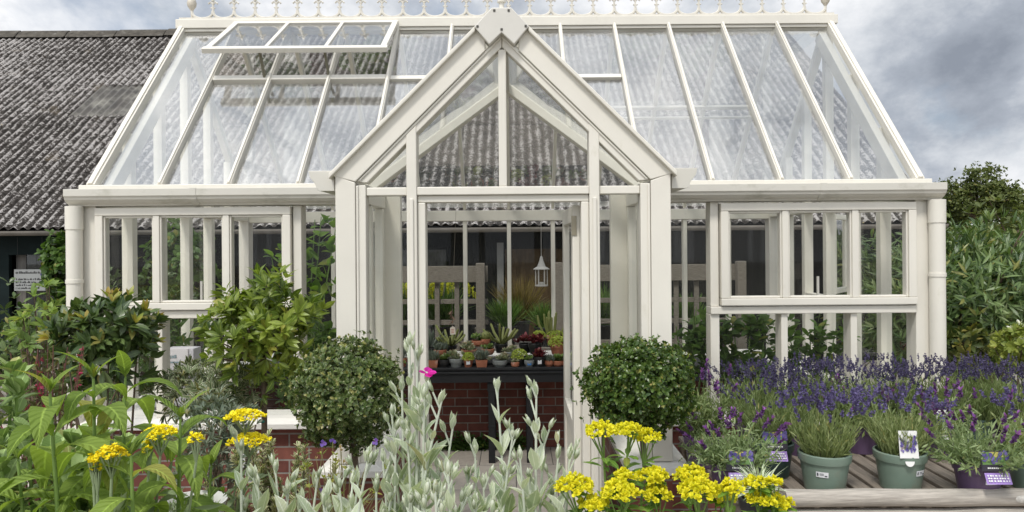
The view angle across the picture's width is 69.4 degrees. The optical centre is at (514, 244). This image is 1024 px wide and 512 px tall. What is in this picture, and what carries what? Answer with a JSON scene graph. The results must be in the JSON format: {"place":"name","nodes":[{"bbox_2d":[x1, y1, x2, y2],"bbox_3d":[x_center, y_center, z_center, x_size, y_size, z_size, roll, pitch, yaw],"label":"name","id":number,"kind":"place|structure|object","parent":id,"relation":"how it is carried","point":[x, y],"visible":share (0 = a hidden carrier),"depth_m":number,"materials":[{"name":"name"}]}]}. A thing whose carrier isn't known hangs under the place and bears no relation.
{"place":"outdoors","nodes":[
{"label":"outdoors","id":0,"kind":"place"},
{"bbox_2d":[0,416,604,511],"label":"paving","id":1,"kind":"structure","parent":0,"point":[462,457],"depth_m":6.03,"materials":[{"name":"stone"}]},
{"bbox_2d":[0,278,72,498],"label":"leafy shrub","id":2,"kind":"object","parent":1,"relation":"on","point":[18,328],"visible":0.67,"depth_m":3.66,"materials":[{"name":"green plant"}]},
{"bbox_2d":[0,345,118,504],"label":"flowering plant","id":3,"kind":"object","parent":1,"relation":"on","point":[39,387],"visible":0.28,"depth_m":2.70,"materials":[{"name":"green plant"}]},
{"bbox_2d":[32,286,172,439],"bbox_3d":[-1.840,1.011,3.358,0.596,1.647,0.526,0,0,0],"label":"evergreen shrub","id":4,"kind":"object","parent":1,"relation":"on","point":[96,333],"visible":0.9,"depth_m":3.25,"materials":[{"name":"green plant"}]},
{"bbox_2d":[138,318,216,390],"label":"leafy plant","id":5,"kind":"object","parent":1,"relation":"on","point":[181,339],"visible":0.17,"depth_m":5.19,"materials":[{"name":"green plant"}]},
{"bbox_2d":[135,354,264,489],"bbox_3d":[-1.464,1.175,3.490,0.587,1.313,0.556,0,0,-14],"label":"evergreen shrub","id":6,"kind":"object","parent":1,"relation":"on","point":[203,379],"visible":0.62,"depth_m":3.41,"materials":[{"name":"green plant"}]},
{"bbox_2d":[167,385,262,511],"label":"herb","id":7,"kind":"object","parent":1,"relation":"on","point":[222,412],"visible":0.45,"depth_m":2.97,"materials":[{"name":"green plant"}]},
{"bbox_2d":[190,262,335,486],"bbox_3d":[-1.168,0.955,3.442,0.710,1.749,0.626,0,0,45],"label":"standard shrub","id":8,"kind":"object","parent":1,"relation":"on","point":[267,322],"visible":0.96,"depth_m":3.33,"materials":[{"name":"green plant"}]},
{"bbox_2d":[201,428,339,511],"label":"variegated shrub","id":9,"kind":"object","parent":1,"relation":"on","point":[271,506],"visible":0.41,"depth_m":2.46,"materials":[{"name":"green plant"}]},
{"bbox_2d":[271,376,318,408],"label":"leafy plant","id":10,"kind":"object","parent":1,"relation":"on","point":[280,395],"visible":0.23,"depth_m":4.65,"materials":[{"name":"green plant"}]},
{"bbox_2d":[260,214,335,406],"bbox_3d":[-1.444,0.808,5.175,0.663,2.047,0.360,0,0,0],"label":"climbing plant","id":11,"kind":"object","parent":1,"relation":"on","point":[315,286],"visible":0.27,"depth_m":5.14,"materials":[{"name":"green plant"}]},
{"bbox_2d":[272,317,336,388],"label":"leafy plant","id":12,"kind":"object","parent":1,"relation":"on","point":[325,332],"visible":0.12,"depth_m":4.75,"materials":[{"name":"green plant"}]},
{"bbox_2d":[279,330,408,502],"bbox_3d":[-0.653,1.083,2.964,0.579,1.485,0.514,0,0,0],"label":"standard shrub","id":13,"kind":"object","parent":1,"relation":"on","point":[351,409],"visible":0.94,"depth_m":2.83,"materials":[{"name":"green plant"}]},
{"bbox_2d":[373,263,487,350],"bbox_3d":[-0.968,1.012,7.950,1.386,1.629,0.700,0,0,0],"label":"timber stand","id":14,"kind":"object","parent":1,"relation":"on","point":[477,274],"visible":0.23,"depth_m":7.70,"materials":[{"name":"wood"}]},
{"bbox_2d":[374,283,433,340],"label":"flowering plant","id":15,"kind":"object","parent":14,"relation":"on","point":[405,330],"visible":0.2,"depth_m":7.96,"materials":[{"name":"green plant"}]},
{"bbox_2d":[428,282,475,340],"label":"flowering plant","id":16,"kind":"object","parent":14,"relation":"on","point":[445,309],"visible":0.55,"depth_m":7.97,"materials":[{"name":"green plant"}]},
{"bbox_2d":[432,430,484,450],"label":"weed","id":17,"kind":"object","parent":1,"relation":"on","point":[459,442],"visible":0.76,"depth_m":6.55,"materials":[{"name":"green plant"}]},
{"bbox_2d":[453,432,499,450],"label":"weed","id":18,"kind":"object","parent":1,"relation":"on","point":[480,442],"visible":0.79,"depth_m":6.55,"materials":[{"name":"green plant"}]},
{"bbox_2d":[63,0,946,511],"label":"greenhouse","id":19,"kind":"object","parent":1,"relation":"on","point":[639,214],"visible":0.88,"depth_m":4.22,"materials":[{"name":"white wood"}]},
{"bbox_2d":[170,346,200,405],"bbox_3d":[-2.070,0.819,4.614,0.180,0.349,0.133,0,0,0],"label":"white carton","id":20,"kind":"object","parent":19,"relation":"in","point":[177,353],"visible":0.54,"depth_m":4.55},
{"bbox_2d":[94,207,293,310],"bbox_3d":[-1.832,0.080,4.242,1.115,0.584,0.081,0,0,0],"label":"window","id":21,"kind":"structure","parent":19,"relation":"in","point":[102,215],"depth_m":4.21,"materials":[{"name":"beige paint"}]},
{"bbox_2d":[533,253,548,285],"bbox_3d":[0.238,0.077,6.580,0.144,0.586,0.125,0,0,0],"label":"hanging lantern","id":22,"kind":"object","parent":19,"relation":"hanging from","point":[541,265],"visible":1,"depth_m":6.56,"materials":[{"name":"white metal"}]},
{"bbox_2d":[562,205,581,511],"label":"door","id":23,"kind":"structure","parent":19,"relation":"in","point":[571,216],"depth_m":3.48,"materials":[{"name":"beige paint"}]},
{"bbox_2d":[718,202,917,305],"bbox_3d":[1.733,0.052,4.242,1.115,0.584,0.081,0,0,0],"label":"window","id":24,"kind":"structure","parent":19,"relation":"in","point":[852,210],"depth_m":4.21,"materials":[{"name":"beige paint"}]},
{"bbox_2d":[835,214,846,293],"bbox_3d":[2.498,0.070,5.680,0.049,0.600,0.390,0,0,38],"label":"side window","id":25,"kind":"structure","parent":19,"relation":"in","point":[837,216],"depth_m":5.79,"materials":[{"name":"beige paint"}]},
{"bbox_2d":[246,357,774,462],"bbox_3d":[-0.039,1.420,6.359,4.540,0.799,0.482,0,0,0],"label":"staging","id":26,"kind":"object","parent":1,"relation":"on","point":[488,374],"visible":0.27,"depth_m":6.13,"materials":[{"name":"black paint"}]},
{"bbox_2d":[428,349,441,367],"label":"succulent","id":27,"kind":"object","parent":26,"relation":"on","point":[432,360],"visible":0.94,"depth_m":6.15,"materials":[{"name":"ceramic"}]},
{"bbox_2d":[442,349,467,367],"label":"succulent","id":28,"kind":"object","parent":26,"relation":"on","point":[456,361],"visible":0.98,"depth_m":6.16,"materials":[{"name":"grey ceramic"}]},
{"bbox_2d":[473,347,489,366],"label":"succulent","id":29,"kind":"object","parent":26,"relation":"on","point":[482,354],"visible":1,"depth_m":6.15,"materials":[{"name":"ceramic"}]},
{"bbox_2d":[486,351,509,366],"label":"succulent","id":30,"kind":"object","parent":26,"relation":"on","point":[501,361],"visible":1,"depth_m":6.16,"materials":[{"name":"ceramic"}]},
{"bbox_2d":[438,357,562,364],"bbox_3d":[-0.124,1.011,6.407,1.402,0.018,0.285,0,0,0],"label":"stepped riser","id":31,"kind":"object","parent":26,"relation":"on","point":[509,361],"depth_m":6.29,"materials":[{"name":"black paint"}]},
{"bbox_2d":[435,325,465,352],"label":"succulent","id":32,"kind":"object","parent":31,"relation":"on","point":[453,342],"visible":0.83,"depth_m":6.47,"materials":[{"name":"green plant"}]},
{"bbox_2d":[483,323,517,352],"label":"succulent","id":33,"kind":"object","parent":31,"relation":"on","point":[501,340],"visible":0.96,"depth_m":6.43,"materials":[{"name":"green plant"}]},
{"bbox_2d":[520,332,544,353],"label":"succulent","id":34,"kind":"object","parent":31,"relation":"on","point":[535,342],"visible":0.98,"depth_m":6.31,"materials":[{"name":"red plant"}]},
{"bbox_2d":[537,311,562,342],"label":"succulent","id":35,"kind":"object","parent":31,"relation":"on","point":[548,326],"visible":0.62,"depth_m":6.48,"materials":[{"name":"plant"}]},
{"bbox_2d":[548,336,562,354],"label":"succulent","id":36,"kind":"object","parent":31,"relation":"on","point":[556,347],"visible":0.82,"depth_m":6.28,"materials":[{"name":"plant"}]},
{"bbox_2d":[511,348,527,365],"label":"succulent","id":37,"kind":"object","parent":26,"relation":"on","point":[519,354],"visible":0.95,"depth_m":6.20,"materials":[{"name":"green plant"}]},
{"bbox_2d":[532,347,546,366],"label":"succulent","id":38,"kind":"object","parent":26,"relation":"on","point":[539,356],"visible":1,"depth_m":6.15,"materials":[{"name":"plant"}]},
{"bbox_2d":[482,430,542,450],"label":"weed","id":39,"kind":"object","parent":1,"relation":"on","point":[521,440],"visible":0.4,"depth_m":6.55,"materials":[{"name":"green plant"}]},
{"bbox_2d":[494,338,550,350],"bbox_3d":[0.095,1.451,8.235,0.619,0.734,1.030,0,0,0],"label":"plant table","id":40,"kind":"object","parent":1,"relation":"on","point":[547,348],"depth_m":7.77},
{"bbox_2d":[520,301,550,346],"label":"grass plant","id":41,"kind":"object","parent":40,"relation":"on","point":[541,311],"depth_m":7.86,"materials":[{"name":"green plant"}]},
{"bbox_2d":[570,333,702,511],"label":"standard shrub","id":42,"kind":"object","parent":1,"relation":"on","point":[649,398],"visible":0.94,"depth_m":2.82,"materials":[{"name":"green plant"}]},
{"bbox_2d":[555,261,746,349],"bbox_3d":[1.450,0.993,7.950,2.117,1.629,0.700,0,0,0],"label":"timber stand","id":43,"kind":"object","parent":1,"relation":"on","point":[696,273],"visible":0.3,"depth_m":7.70,"materials":[{"name":"wood"}]},
{"bbox_2d":[672,292,705,338],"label":"flowering plant","id":44,"kind":"object","parent":43,"relation":"on","point":[690,311],"visible":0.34,"depth_m":8.04,"materials":[{"name":"green plant"}]},
{"bbox_2d":[672,307,719,396],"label":"leafy plant","id":45,"kind":"object","parent":1,"relation":"on","point":[695,320],"visible":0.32,"depth_m":4.94,"materials":[{"name":"green plant"}]},
{"bbox_2d":[682,314,805,403],"bbox_3d":[1.487,1.104,4.853,0.777,1.409,0.390,0,0,0],"label":"tomato plant","id":46,"kind":"object","parent":1,"relation":"on","point":[726,336],"visible":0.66,"depth_m":4.80,"materials":[{"name":"green plant"}]},
{"bbox_2d":[771,319,860,397],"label":"tomato plant","id":47,"kind":"object","parent":1,"relation":"on","point":[821,347],"visible":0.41,"depth_m":4.99,"materials":[{"name":"green plant"}]},
{"bbox_2d":[678,434,1023,511],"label":"slatted bench","id":48,"kind":"object","parent":1,"relation":"on","point":[865,491],"visible":0.45,"depth_m":2.82,"materials":[{"name":"wood"}]},
{"bbox_2d":[675,358,744,468],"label":"potted lavender","id":49,"kind":"object","parent":48,"relation":"on","point":[707,412],"visible":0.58,"depth_m":3.25,"materials":[{"name":"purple plant"}]},
{"bbox_2d":[676,406,790,497],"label":"potted lavender","id":50,"kind":"object","parent":48,"relation":"on","point":[734,456],"visible":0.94,"depth_m":2.88,"materials":[{"name":"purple plant"}]},
{"bbox_2d":[703,357,807,452],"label":"potted lavender","id":51,"kind":"object","parent":48,"relation":"on","point":[759,394],"visible":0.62,"depth_m":3.51,"materials":[{"name":"purple plant"}]},
{"bbox_2d":[719,372,816,477],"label":"potted lavender","id":52,"kind":"object","parent":48,"relation":"on","point":[787,445],"visible":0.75,"depth_m":3.10,"materials":[{"name":"plant"}]},
{"bbox_2d":[743,351,845,420],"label":"potted lavender","id":53,"kind":"object","parent":48,"relation":"on","point":[776,359],"visible":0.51,"depth_m":3.62,"materials":[{"name":"purple plant"}]},
{"bbox_2d":[766,374,846,455],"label":"potted lavender","id":54,"kind":"object","parent":48,"relation":"on","point":[794,453],"visible":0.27,"depth_m":3.44,"materials":[{"name":"purple plant"}]},
{"bbox_2d":[775,381,875,488],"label":"potted lavender","id":55,"kind":"object","parent":48,"relation":"on","point":[824,455],"visible":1,"depth_m":2.91,"materials":[{"name":"plant"}]},
{"bbox_2d":[788,353,894,441],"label":"potted lavender","id":56,"kind":"object","parent":48,"relation":"on","point":[849,367],"visible":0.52,"depth_m":3.56,"materials":[{"name":"purple plant"}]},
{"bbox_2d":[818,373,906,454],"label":"potted lavender","id":57,"kind":"object","parent":48,"relation":"on","point":[865,444],"visible":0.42,"depth_m":3.44,"materials":[{"name":"plant"}]},
{"bbox_2d":[833,351,940,441],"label":"potted lavender","id":58,"kind":"object","parent":48,"relation":"on","point":[902,370],"visible":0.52,"depth_m":3.57,"materials":[{"name":"purple plant"}]},
{"bbox_2d":[851,379,957,488],"bbox_3d":[1.556,0.763,2.974,0.380,0.430,0.350,0,0,-23],"label":"potted lavender","id":59,"kind":"object","parent":48,"relation":"on","point":[901,460],"visible":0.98,"depth_m":2.93,"materials":[{"name":"plant"}]},
{"bbox_2d":[869,353,979,430],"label":"potted lavender","id":60,"kind":"object","parent":48,"relation":"on","point":[943,373],"visible":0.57,"depth_m":3.54,"materials":[{"name":"purple plant"}]},
{"bbox_2d":[886,377,990,457],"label":"potted lavender","id":61,"kind":"object","parent":48,"relation":"on","point":[934,416],"visible":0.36,"depth_m":3.37,"materials":[{"name":"plant"}]},
{"bbox_2d":[914,351,1023,445],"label":"potted lavender","id":62,"kind":"object","parent":48,"relation":"on","point":[983,418],"visible":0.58,"depth_m":3.56,"materials":[{"name":"purple plant"}]},
{"bbox_2d":[916,386,1023,489],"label":"potted lavender","id":63,"kind":"object","parent":48,"relation":"on","point":[984,465],"visible":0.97,"depth_m":2.84,"materials":[{"name":"plant"}]},
{"bbox_2d":[958,353,1023,442],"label":"potted lavender","id":64,"kind":"object","parent":48,"relation":"on","point":[1020,394],"visible":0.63,"depth_m":3.54,"materials":[{"name":"plant"}]},
{"bbox_2d":[979,382,1023,487],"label":"potted lavender","id":65,"kind":"object","parent":48,"relation":"on","point":[1017,477],"visible":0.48,"depth_m":2.97,"materials":[{"name":"plant"}]},
{"bbox_2d":[794,207,1023,388],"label":"long leaved shrub","id":66,"kind":"object","parent":1,"relation":"on","point":[978,290],"visible":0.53,"depth_m":5.90,"materials":[{"name":"green plant"}]},
{"bbox_2d":[946,319,1012,433],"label":"bush","id":67,"kind":"object","parent":1,"relation":"on","point":[966,338],"visible":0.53,"depth_m":5.32,"materials":[{"name":"green plant"}]},
{"bbox_2d":[987,319,1023,433],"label":"flowering bush","id":68,"kind":"object","parent":1,"relation":"on","point":[1008,343],"visible":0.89,"depth_m":4.61,"materials":[{"name":"green plant"}]},
{"bbox_3d":[-0.304,1.462,1.923,2.870,0.719,1.245,0,0,0],"label":"potting bench","id":69,"kind":"object","parent":1,"relation":"on","visible":0},
{"bbox_2d":[0,357,39,510],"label":"perennials","id":70,"kind":"object","parent":69,"relation":"on","point":[16,383],"visible":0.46,"depth_m":2.04,"materials":[{"name":"green plant"}]},
{"bbox_2d":[0,436,77,511],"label":"leafy perennial","id":71,"kind":"object","parent":69,"relation":"on","point":[10,494],"visible":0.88,"depth_m":1.50,"materials":[{"name":"green plant"}]},
{"bbox_2d":[0,417,87,511],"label":"perennials","id":72,"kind":"object","parent":69,"relation":"on","point":[8,467],"visible":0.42,"depth_m":1.82,"materials":[{"name":"green plant"}]},
{"bbox_2d":[0,364,131,511],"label":"leafy perennial","id":73,"kind":"object","parent":69,"relation":"on","point":[41,421],"visible":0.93,"depth_m":1.50,"materials":[{"name":"green plant"}]},
{"bbox_2d":[32,351,135,511],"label":"leafy perennial","id":74,"kind":"object","parent":69,"relation":"on","point":[116,412],"visible":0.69,"depth_m":1.58,"materials":[{"name":"green plant"}]},
{"bbox_2d":[25,428,145,511],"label":"stonecrop","id":75,"kind":"object","parent":69,"relation":"on","point":[83,504],"visible":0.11,"depth_m":1.95,"materials":[{"name":"green plant"}]},
{"bbox_2d":[87,443,129,511],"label":"yarrow","id":76,"kind":"object","parent":69,"relation":"on","point":[95,475],"visible":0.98,"depth_m":1.46,"materials":[{"name":"yellow plant"}]},
{"bbox_2d":[68,350,182,511],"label":"leafy perennial","id":77,"kind":"object","parent":69,"relation":"on","point":[146,404],"visible":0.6,"depth_m":1.78,"materials":[{"name":"green plant"}]},
{"bbox_2d":[83,427,183,511],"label":"leafy perennial","id":78,"kind":"object","parent":69,"relation":"on","point":[109,504],"visible":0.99,"depth_m":1.45,"materials":[{"name":"green plant"}]},
{"bbox_2d":[127,423,222,511],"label":"yarrow","id":79,"kind":"object","parent":69,"relation":"on","point":[159,450],"visible":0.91,"depth_m":1.58,"materials":[{"name":"yellow plant"}]},
{"bbox_2d":[135,389,234,511],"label":"leafy perennial","id":80,"kind":"object","parent":69,"relation":"on","point":[184,464],"visible":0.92,"depth_m":1.65,"materials":[{"name":"green plant"}]},
{"bbox_2d":[158,490,235,511],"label":"white bowl planter","id":81,"kind":"object","parent":69,"relation":"on","point":[217,497],"visible":0.12,"depth_m":2.35,"materials":[{"name":"ceramic"}]},
{"bbox_2d":[181,439,244,511],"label":"leafy perennial","id":82,"kind":"object","parent":69,"relation":"on","point":[213,454],"visible":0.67,"depth_m":1.96,"materials":[{"name":"green plant"}]},
{"bbox_2d":[222,408,271,511],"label":"yarrow","id":83,"kind":"object","parent":69,"relation":"on","point":[252,436],"visible":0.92,"depth_m":2.04,"materials":[{"name":"yellow plant"}]},
{"bbox_2d":[228,426,322,511],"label":"rose campion","id":84,"kind":"object","parent":69,"relation":"on","point":[259,501],"visible":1,"depth_m":1.87,"materials":[{"name":"green plant"}]},
{"bbox_2d":[278,438,386,511],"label":"cranesbill","id":85,"kind":"object","parent":69,"relation":"on","point":[322,444],"visible":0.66,"depth_m":2.35,"materials":[{"name":"green plant"}]},
{"bbox_2d":[308,443,429,511],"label":"rose campion","id":86,"kind":"object","parent":69,"relation":"on","point":[341,503],"visible":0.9,"depth_m":1.74,"materials":[{"name":"green plant"}]},
{"bbox_2d":[373,330,458,511],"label":"rose campion","id":87,"kind":"object","parent":69,"relation":"on","point":[415,410],"visible":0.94,"depth_m":1.78,"materials":[{"name":"green plant"}]},
{"bbox_2d":[413,456,502,511],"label":"rose campion","id":88,"kind":"object","parent":69,"relation":"on","point":[453,472],"visible":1,"depth_m":1.64,"materials":[{"name":"green plant"}]},
{"bbox_2d":[462,377,522,511],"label":"rose campion","id":89,"kind":"object","parent":69,"relation":"on","point":[505,502],"visible":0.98,"depth_m":1.91,"materials":[{"name":"green plant"}]},
{"bbox_2d":[509,376,580,511],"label":"rose campion","id":90,"kind":"object","parent":69,"relation":"on","point":[530,499],"visible":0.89,"depth_m":1.86,"materials":[{"name":"green plant"}]},
{"bbox_2d":[553,467,646,511],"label":"euphorbia","id":91,"kind":"object","parent":69,"relation":"on","point":[577,485],"visible":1,"depth_m":1.78,"materials":[{"name":"yellow plant"}]},
{"bbox_2d":[584,419,662,511],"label":"euphorbia","id":92,"kind":"object","parent":69,"relation":"on","point":[642,434],"visible":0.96,"depth_m":2.00,"materials":[{"name":"yellow plant"}]},
{"bbox_2d":[0,29,948,363],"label":"barn","id":93,"kind":"structure","parent":0,"point":[68,99],"depth_m":13.24,"materials":[{"name":"grey tile"}]},
{"bbox_2d":[14,237,45,290],"bbox_3d":[-7.347,0.291,11.204,0.473,0.817,0.015,0,0,0],"label":"notice board","id":94,"kind":"object","parent":93,"relation":"hanging from","point":[26,278],"visible":0.84,"depth_m":11.20,"materials":[{"name":"paper"}]},
{"bbox_2d":[16,255,56,363],"bbox_3d":[-7.233,0.882,11.440,0.920,1.950,0.040,0,0,0],"label":"door","id":95,"kind":"structure","parent":93,"relation":"in","point":[24,261],"depth_m":11.43,"materials":[{"name":"grey wood"}]},
{"bbox_2d":[485,295,527,344],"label":"grass plant","id":96,"kind":"object","parent":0,"point":[499,312],"depth_m":7.94,"materials":[{"name":"green plant"}]},
{"bbox_2d":[0,360,1023,416],"bbox_3d":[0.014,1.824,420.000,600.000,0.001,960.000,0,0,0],"label":"ground","id":97,"kind":"structure","parent":0,"point":[5,394],"depth_m":9.85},
{"bbox_2d":[33,229,65,312],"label":"climbing ivy","id":98,"kind":"object","parent":97,"relation":"on","point":[53,257],"visible":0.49,"depth_m":10.46,"materials":[{"name":"green plant"}]},
{"bbox_2d":[0,277,107,423],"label":"background shrub","id":99,"kind":"object","parent":97,"relation":"on","point":[13,349],"visible":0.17,"depth_m":7.81,"materials":[{"name":"green plant"}]},
{"bbox_2d":[0,291,145,401],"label":"background shrub","id":100,"kind":"object","parent":97,"relation":"on","point":[19,304],"visible":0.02,"depth_m":8.59,"materials":[{"name":"green plant"}]},
{"bbox_2d":[109,257,203,400],"bbox_3d":[-4.734,1.132,9.172,1.680,1.956,1.254,0,0,0],"label":"background shrub","id":101,"kind":"object","parent":97,"relation":"on","point":[145,294],"visible":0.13,"depth_m":9.18,"materials":[{"name":"green plant"}]},
{"bbox_2d":[139,218,221,343],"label":"climbing ivy","id":102,"kind":"object","parent":97,"relation":"on","point":[173,254],"visible":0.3,"depth_m":10.49,"materials":[{"name":"green plant"}]},
{"bbox_2d":[938,161,1023,237],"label":"broadleaf tree","id":103,"kind":"object","parent":97,"relation":"on","point":[966,195],"visible":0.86,"depth_m":16.71,"materials":[{"name":"green plant"}]},
{"bbox_2d":[946,193,1023,320],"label":"hedge","id":104,"kind":"object","parent":97,"relation":"on","point":[998,198],"visible":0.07,"depth_m":14.01,"materials":[{"name":"green plant"}]},
{"bbox_2d":[0,0,1023,241],"label":"sky","id":105,"kind":"structure","parent":0,"point":[948,75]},
{"bbox_2d":[489,274,549,337],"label":"grass plant","id":106,"kind":"object","parent":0,"point":[526,299],"depth_m":8.54,"materials":[{"name":"green plant"}]},
{"bbox_2d":[600,281,609,339],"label":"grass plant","id":107,"kind":"object","parent":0,"point":[605,314],"depth_m":8.01,"materials":[{"name":"green plant"}]},
{"bbox_2d":[635,462,744,511],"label":"euphorbia","id":108,"kind":"object","parent":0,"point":[701,483],"visible":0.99,"depth_m":1.87,"materials":[{"name":"yellow plant"}]},
{"bbox_2d":[730,456,788,511],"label":"variegated sedge","id":109,"kind":"object","parent":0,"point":[744,505],"visible":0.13,"depth_m":2.39,"materials":[{"name":"green plant"}]},
{"bbox_2d":[740,474,796,511],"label":"euphorbia","id":110,"kind":"object","parent":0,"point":[759,494],"visible":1,"depth_m":1.85,"materials":[{"name":"yellow plant"}]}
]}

